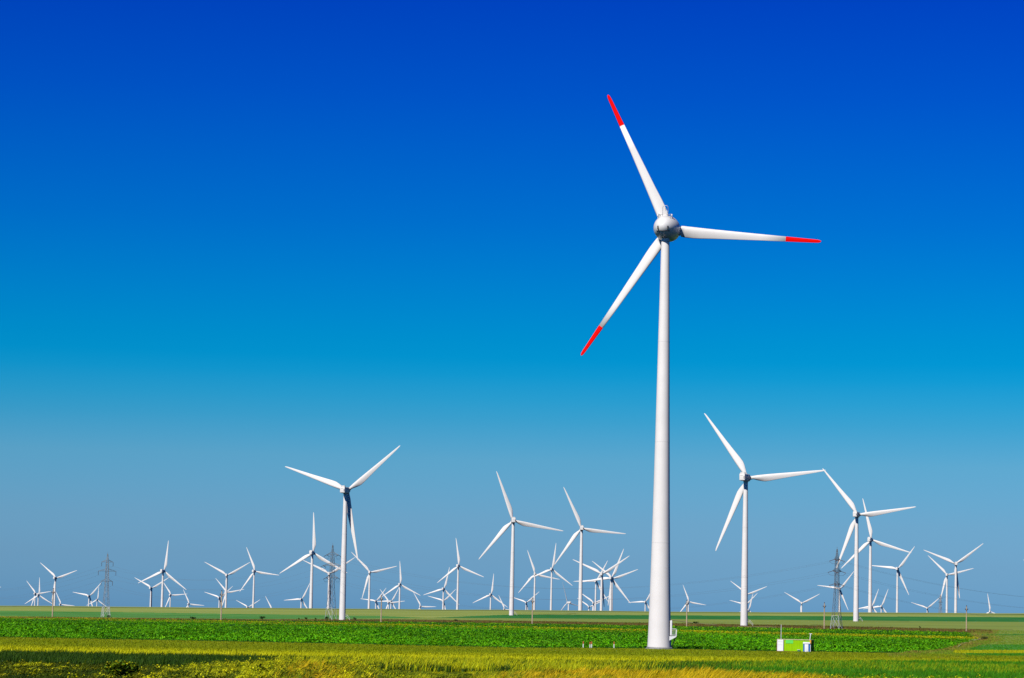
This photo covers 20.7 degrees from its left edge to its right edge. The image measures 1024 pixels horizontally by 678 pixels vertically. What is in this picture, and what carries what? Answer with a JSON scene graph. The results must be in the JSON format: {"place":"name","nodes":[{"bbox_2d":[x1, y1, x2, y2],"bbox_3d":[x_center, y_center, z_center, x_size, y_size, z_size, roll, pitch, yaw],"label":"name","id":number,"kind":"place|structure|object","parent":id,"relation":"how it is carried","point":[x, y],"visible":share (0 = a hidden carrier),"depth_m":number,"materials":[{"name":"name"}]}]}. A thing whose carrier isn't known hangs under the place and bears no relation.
{"place":"outdoors","nodes":[
{"label":"outdoors","id":0,"kind":"place"},
{"bbox_2d":[0,656,955,677],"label":"dry grass","id":1,"kind":"structure","parent":0,"point":[624,673],"depth_m":163.76,"materials":[{"name":"yellow plant"}]},
{"bbox_2d":[1,616,977,639],"bbox_3d":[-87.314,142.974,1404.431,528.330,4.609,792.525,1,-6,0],"label":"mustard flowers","id":2,"kind":"object","parent":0,"point":[785,633],"visible":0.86,"depth_m":1146.10,"materials":[{"name":"yellow plant"}]},
{"bbox_2d":[0,606,1023,675],"bbox_3d":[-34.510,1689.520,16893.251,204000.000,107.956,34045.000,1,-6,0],"label":"ground","id":3,"kind":"structure","parent":0,"point":[939,621],"depth_m":2189.39,"materials":[{"name":"green plant"}]},
{"bbox_2d":[25,577,51,605],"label":"wind turbine","id":4,"kind":"object","parent":3,"relation":"on","point":[38,595],"visible":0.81,"depth_m":7042.30,"materials":[{"name":"white paint"}]},
{"bbox_2d":[28,583,50,605],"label":"wind turbine","id":5,"kind":"object","parent":3,"relation":"on","point":[35,594],"visible":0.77,"depth_m":7443.56,"materials":[{"name":"white paint"}]},
{"bbox_2d":[52,588,54,616],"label":"utility pole","id":6,"kind":"object","parent":3,"relation":"on","point":[52,601],"visible":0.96,"depth_m":1867.05,"materials":[{"name":"concrete"}]},
{"bbox_2d":[41,563,76,605],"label":"wind turbine","id":7,"kind":"object","parent":3,"relation":"on","point":[54,576],"visible":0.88,"depth_m":5324.21,"materials":[{"name":"white paint"}]},
{"bbox_2d":[74,582,101,605],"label":"wind turbine","id":8,"kind":"object","parent":3,"relation":"on","point":[88,596],"visible":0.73,"depth_m":6643.62,"materials":[{"name":"white paint"}]},
{"bbox_2d":[86,588,104,605],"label":"wind turbine","id":9,"kind":"object","parent":3,"relation":"on","point":[97,599],"visible":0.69,"depth_m":9386.23,"materials":[{"name":"white paint"}]},
{"bbox_2d":[98,554,113,616],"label":"lattice pylon","id":10,"kind":"object","parent":3,"relation":"on","point":[108,580],"visible":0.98,"depth_m":1855.66,"materials":[{"name":"metal"}]},
{"bbox_2d":[104,659,138,677],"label":"shrub","id":11,"kind":"object","parent":3,"relation":"on","point":[120,667],"visible":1,"depth_m":138.19,"materials":[{"name":"green plant"}]},
{"bbox_2d":[136,578,167,606],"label":"wind turbine","id":12,"kind":"object","parent":3,"relation":"on","point":[150,588],"visible":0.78,"depth_m":5811.21,"materials":[{"name":"white paint"}]},
{"bbox_2d":[139,541,184,606],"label":"wind turbine","id":13,"kind":"object","parent":3,"relation":"on","point":[162,571],"visible":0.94,"depth_m":4072.24,"materials":[{"name":"white paint"}]},
{"bbox_2d":[164,584,184,606],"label":"wind turbine","id":14,"kind":"object","parent":3,"relation":"on","point":[170,595],"visible":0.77,"depth_m":7195.45,"materials":[{"name":"white paint"}]},
{"bbox_2d":[183,590,203,606],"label":"wind turbine","id":15,"kind":"object","parent":3,"relation":"on","point":[188,603],"visible":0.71,"depth_m":7763.48,"materials":[{"name":"white paint"}]},
{"bbox_2d":[205,586,232,607],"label":"wind turbine","id":16,"kind":"object","parent":3,"relation":"on","point":[219,605],"visible":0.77,"depth_m":7059.79,"materials":[{"name":"white paint"}]},
{"bbox_2d":[220,590,223,619],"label":"utility pole","id":17,"kind":"object","parent":3,"relation":"on","point":[221,606],"visible":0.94,"depth_m":1676.30,"materials":[{"name":"concrete"}]},
{"bbox_2d":[205,562,249,607],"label":"wind turbine","id":18,"kind":"object","parent":3,"relation":"on","point":[226,575],"visible":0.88,"depth_m":4708.83,"materials":[{"name":"white paint"}]},
{"bbox_2d":[216,579,242,604],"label":"wind turbine","id":19,"kind":"object","parent":3,"relation":"on","point":[227,592],"visible":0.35,"depth_m":6619.81,"materials":[{"name":"white paint"}]},
{"bbox_2d":[240,547,276,607],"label":"wind turbine","id":20,"kind":"object","parent":3,"relation":"on","point":[253,573],"visible":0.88,"depth_m":4831.95,"materials":[{"name":"white paint"}]},
{"bbox_2d":[256,663,267,672],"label":"shrub","id":21,"kind":"object","parent":3,"relation":"on","point":[261,667],"visible":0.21,"depth_m":149.34,"materials":[{"name":"green plant"}]},
{"bbox_2d":[288,584,309,607],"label":"wind turbine","id":22,"kind":"object","parent":3,"relation":"on","point":[301,599],"visible":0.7,"depth_m":6539.86,"materials":[{"name":"white paint"}]},
{"bbox_2d":[279,512,346,607],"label":"wind turbine","id":23,"kind":"object","parent":3,"relation":"on","point":[311,553],"visible":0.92,"depth_m":3091.61,"materials":[{"name":"white paint"}]},
{"bbox_2d":[303,557,354,607],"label":"wind turbine","id":24,"kind":"object","parent":3,"relation":"on","point":[329,582],"visible":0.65,"depth_m":4151.13,"materials":[{"name":"white paint"}]},
{"bbox_2d":[321,546,340,619],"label":"lattice pylon","id":25,"kind":"object","parent":3,"relation":"on","point":[331,576],"visible":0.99,"depth_m":1783.63,"materials":[{"name":"metal"}]},
{"bbox_2d":[324,556,811,588],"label":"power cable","id":26,"kind":"object","parent":25,"relation":"hanging from","point":[552,588],"visible":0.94,"depth_m":1585.38,"materials":[{"name":"black metal"}]},
{"bbox_2d":[324,579,813,611],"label":"power cable","id":27,"kind":"object","parent":25,"relation":"hanging from","point":[616,611],"visible":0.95,"depth_m":1539.13,"materials":[{"name":"black metal"}]},
{"bbox_2d":[329,569,827,599],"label":"power cable","id":28,"kind":"object","parent":25,"relation":"hanging from","point":[549,599],"visible":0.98,"depth_m":1587.59,"materials":[{"name":"black metal"}]},
{"bbox_2d":[335,579,825,612],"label":"power cable","id":29,"kind":"object","parent":25,"relation":"hanging from","point":[595,612],"visible":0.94,"depth_m":1570.51,"materials":[{"name":"black metal"}]},
{"bbox_2d":[339,567,833,599],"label":"power cable","id":30,"kind":"object","parent":25,"relation":"hanging from","point":[617,599],"visible":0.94,"depth_m":1550.49,"materials":[{"name":"black metal"}]},
{"bbox_2d":[339,557,834,588],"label":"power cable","id":31,"kind":"object","parent":25,"relation":"hanging from","point":[606,588],"visible":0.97,"depth_m":1585.56,"materials":[{"name":"black metal"}]},
{"bbox_2d":[285,446,399,619],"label":"wind turbine","id":32,"kind":"object","parent":3,"relation":"on","point":[347,507],"visible":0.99,"depth_m":1784.56,"materials":[{"name":"white paint"}]},
{"bbox_2d":[351,552,395,608],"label":"wind turbine","id":33,"kind":"object","parent":3,"relation":"on","point":[367,569],"visible":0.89,"depth_m":4508.01,"materials":[{"name":"white paint"}]},
{"bbox_2d":[364,590,384,608],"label":"wind turbine","id":34,"kind":"object","parent":3,"relation":"on","point":[375,601],"visible":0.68,"depth_m":7368.41,"materials":[{"name":"white paint"}]},
{"bbox_2d":[380,595,382,621],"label":"utility pole","id":35,"kind":"object","parent":3,"relation":"on","point":[381,599],"visible":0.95,"depth_m":1599.13,"materials":[{"name":"concrete"}]},
{"bbox_2d":[377,588,398,608],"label":"wind turbine","id":36,"kind":"object","parent":3,"relation":"on","point":[390,601],"visible":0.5,"depth_m":7587.05,"materials":[{"name":"white paint"}]},
{"bbox_2d":[381,591,402,608],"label":"wind turbine","id":37,"kind":"object","parent":3,"relation":"on","point":[388,602],"visible":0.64,"depth_m":7470.13,"materials":[{"name":"white paint"}]},
{"bbox_2d":[382,566,420,608],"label":"wind turbine","id":38,"kind":"object","parent":3,"relation":"on","point":[399,585],"visible":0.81,"depth_m":5309.81,"materials":[{"name":"white paint"}]},
{"bbox_2d":[413,592,434,608],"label":"wind turbine","id":39,"kind":"object","parent":3,"relation":"on","point":[420,606],"visible":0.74,"depth_m":7833.83,"materials":[{"name":"white paint"}]},
{"bbox_2d":[424,567,455,609],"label":"wind turbine","id":40,"kind":"object","parent":3,"relation":"on","point":[443,589],"visible":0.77,"depth_m":5589.49,"materials":[{"name":"white paint"}]},
{"bbox_2d":[429,589,455,609],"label":"wind turbine","id":41,"kind":"object","parent":3,"relation":"on","point":[441,599],"visible":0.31,"depth_m":7203.13,"materials":[{"name":"white paint"}]},
{"bbox_2d":[437,540,482,609],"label":"wind turbine","id":42,"kind":"object","parent":3,"relation":"on","point":[451,571],"visible":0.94,"depth_m":4451.82,"materials":[{"name":"white paint"}]},
{"bbox_2d":[0,617,976,651],"bbox_3d":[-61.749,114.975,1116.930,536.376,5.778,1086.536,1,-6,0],"label":"potato crop","id":43,"kind":"object","parent":3,"relation":"on","point":[268,632],"visible":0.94,"depth_m":837.86,"materials":[{"name":"green plant"}]},
{"bbox_2d":[473,574,506,609],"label":"wind turbine","id":44,"kind":"object","parent":3,"relation":"on","point":[490,594],"visible":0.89,"depth_m":5924.78,"materials":[{"name":"white paint"}]},
{"bbox_2d":[0,616,991,632],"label":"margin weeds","id":45,"kind":"object","parent":3,"relation":"on","point":[803,626],"visible":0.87,"depth_m":1568.75,"materials":[{"name":"green plant"}]},
{"bbox_2d":[0,637,1023,661],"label":"wheat","id":46,"kind":"object","parent":3,"relation":"on","point":[139,646],"visible":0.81,"depth_m":447.90,"materials":[{"name":"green plant"}]},
{"bbox_2d":[479,471,562,614],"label":"wind turbine","id":47,"kind":"object","parent":3,"relation":"on","point":[499,534],"visible":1,"depth_m":2421.76,"materials":[{"name":"white paint"}]},
{"bbox_2d":[515,592,538,609],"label":"wind turbine","id":48,"kind":"object","parent":3,"relation":"on","point":[526,607],"visible":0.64,"depth_m":7259.55,"materials":[{"name":"white paint"}]},
{"bbox_2d":[518,550,556,609],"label":"wind turbine","id":49,"kind":"object","parent":3,"relation":"on","point":[533,567],"visible":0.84,"depth_m":4975.30,"materials":[{"name":"white paint"}]},
{"bbox_2d":[529,545,572,609],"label":"wind turbine","id":50,"kind":"object","parent":3,"relation":"on","point":[551,570],"visible":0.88,"depth_m":4743.10,"materials":[{"name":"white paint"}]},
{"bbox_2d":[561,586,577,609],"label":"wind turbine","id":51,"kind":"object","parent":3,"relation":"on","point":[569,602],"visible":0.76,"depth_m":5892.16,"materials":[{"name":"white paint"}]},
{"bbox_2d":[555,488,625,609],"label":"wind turbine","id":52,"kind":"object","parent":3,"relation":"on","point":[575,535],"visible":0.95,"depth_m":2789.52,"materials":[{"name":"white paint"}]},
{"bbox_2d":[573,562,607,610],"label":"wind turbine","id":53,"kind":"object","parent":3,"relation":"on","point":[599,576],"visible":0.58,"depth_m":5327.14,"materials":[{"name":"white paint"}]},
{"bbox_2d":[582,594,608,610],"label":"wind turbine","id":54,"kind":"object","parent":3,"relation":"on","point":[593,603],"visible":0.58,"depth_m":6453.35,"materials":[{"name":"white paint"}]},
{"bbox_2d":[574,556,628,610],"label":"wind turbine","id":55,"kind":"object","parent":3,"relation":"on","point":[602,586],"visible":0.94,"depth_m":3797.33,"materials":[{"name":"white paint"}]},
{"bbox_2d":[583,549,629,610],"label":"wind turbine","id":56,"kind":"object","parent":3,"relation":"on","point":[614,582],"visible":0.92,"depth_m":3974.14,"materials":[{"name":"white paint"}]},
{"bbox_2d":[592,561,637,610],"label":"wind turbine","id":57,"kind":"object","parent":3,"relation":"on","point":[619,576],"visible":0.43,"depth_m":4598.04,"materials":[{"name":"white paint"}]},
{"bbox_2d":[628,594,649,610],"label":"wind turbine","id":58,"kind":"object","parent":3,"relation":"on","point":[642,601],"visible":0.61,"depth_m":6969.36,"materials":[{"name":"white paint"}]},
{"bbox_2d":[680,586,703,611],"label":"wind turbine","id":59,"kind":"object","parent":3,"relation":"on","point":[688,601],"visible":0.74,"depth_m":7025.72,"materials":[{"name":"white paint"}]},
{"bbox_2d":[581,95,820,648],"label":"wind turbine","id":60,"kind":"object","parent":3,"relation":"on","point":[668,229],"visible":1,"depth_m":640.25,"materials":[{"name":"white paint"}]},
{"bbox_2d":[731,581,766,593],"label":"wind turbine","id":61,"kind":"object","parent":3,"relation":"on","point":[750,592],"visible":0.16,"depth_m":5804.55,"materials":[{"name":"white paint"}]},
{"bbox_2d":[704,413,824,625],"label":"wind turbine","id":62,"kind":"object","parent":3,"relation":"on","point":[745,477],"visible":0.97,"depth_m":1557.85,"materials":[{"name":"white paint"}]},
{"bbox_2d":[777,634,813,651],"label":"site container","id":63,"kind":"object","parent":3,"relation":"on","point":[784,645],"visible":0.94,"depth_m":632.54,"materials":[{"name":"green metal"}]},
{"bbox_2d":[777,640,782,650],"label":"door","id":64,"kind":"structure","parent":63,"relation":"in","point":[779,642],"depth_m":633.42,"materials":[{"name":"white paint"}]},
{"bbox_2d":[786,593,818,611],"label":"wind turbine","id":65,"kind":"object","parent":3,"relation":"on","point":[801,602],"visible":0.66,"depth_m":6139.00,"materials":[{"name":"white paint"}]},
{"bbox_2d":[803,642,810,651],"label":"portable toilet","id":66,"kind":"object","parent":3,"relation":"on","point":[806,646],"visible":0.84,"depth_m":630.20,"materials":[{"name":"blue plastic"}]},
{"bbox_2d":[818,573,852,610],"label":"wind turbine","id":67,"kind":"object","parent":3,"relation":"on","point":[844,583],"visible":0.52,"depth_m":5473.54,"materials":[{"name":"white paint"}]},
{"bbox_2d":[828,549,845,628],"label":"lattice pylon","id":68,"kind":"object","parent":3,"relation":"on","point":[836,577],"visible":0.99,"depth_m":1404.54,"materials":[{"name":"metal"}]},
{"bbox_2d":[822,468,913,620],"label":"wind turbine","id":69,"kind":"object","parent":3,"relation":"on","point":[856,514],"visible":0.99,"depth_m":2126.53,"materials":[{"name":"white paint"}]},
{"bbox_2d":[859,589,878,611],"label":"wind turbine","id":70,"kind":"object","parent":3,"relation":"on","point":[872,604],"visible":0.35,"depth_m":6608.59,"materials":[{"name":"white paint"}]},
{"bbox_2d":[865,590,887,612],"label":"wind turbine","id":71,"kind":"object","parent":3,"relation":"on","point":[881,605],"visible":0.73,"depth_m":6656.69,"materials":[{"name":"white paint"}]},
{"bbox_2d":[842,500,910,611],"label":"wind turbine","id":72,"kind":"object","parent":3,"relation":"on","point":[870,539],"visible":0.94,"depth_m":2950.18,"materials":[{"name":"white paint"}]},
{"bbox_2d":[872,546,914,612],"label":"wind turbine","id":73,"kind":"object","parent":3,"relation":"on","point":[897,568],"visible":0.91,"depth_m":4442.76,"materials":[{"name":"white paint"}]},
{"bbox_2d":[911,597,939,612],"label":"wind turbine","id":74,"kind":"object","parent":3,"relation":"on","point":[927,607],"visible":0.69,"depth_m":7256.23,"materials":[{"name":"white paint"}]},
{"bbox_2d":[929,556,972,612],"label":"wind turbine","id":75,"kind":"object","parent":3,"relation":"on","point":[946,577],"visible":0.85,"depth_m":4631.06,"materials":[{"name":"white paint"}]},
{"bbox_2d":[924,544,981,612],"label":"wind turbine","id":76,"kind":"object","parent":3,"relation":"on","point":[956,576],"visible":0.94,"depth_m":3624.84,"materials":[{"name":"white paint"}]},
{"bbox_2d":[0,648,1023,677],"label":"tall grass","id":77,"kind":"structure","parent":0,"point":[965,668],"depth_m":232.62,"materials":[{"name":"green plant"}]},
{"bbox_2d":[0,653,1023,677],"bbox_3d":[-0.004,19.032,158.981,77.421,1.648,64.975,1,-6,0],"label":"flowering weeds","id":78,"kind":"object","parent":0,"point":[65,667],"visible":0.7,"depth_m":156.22,"materials":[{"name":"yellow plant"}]},
{"bbox_2d":[0,0,1023,612],"label":"sky","id":79,"kind":"structure","parent":0,"point":[242,242],"materials":[{"name":"blue"}]},
{"bbox_2d":[886,629,1023,656],"bbox_3d":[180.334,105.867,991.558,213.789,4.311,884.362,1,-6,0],"label":"rough grass","id":80,"kind":"structure","parent":0,"point":[962,648],"depth_m":786.97,"materials":[{"name":"green plant"}]}
]}

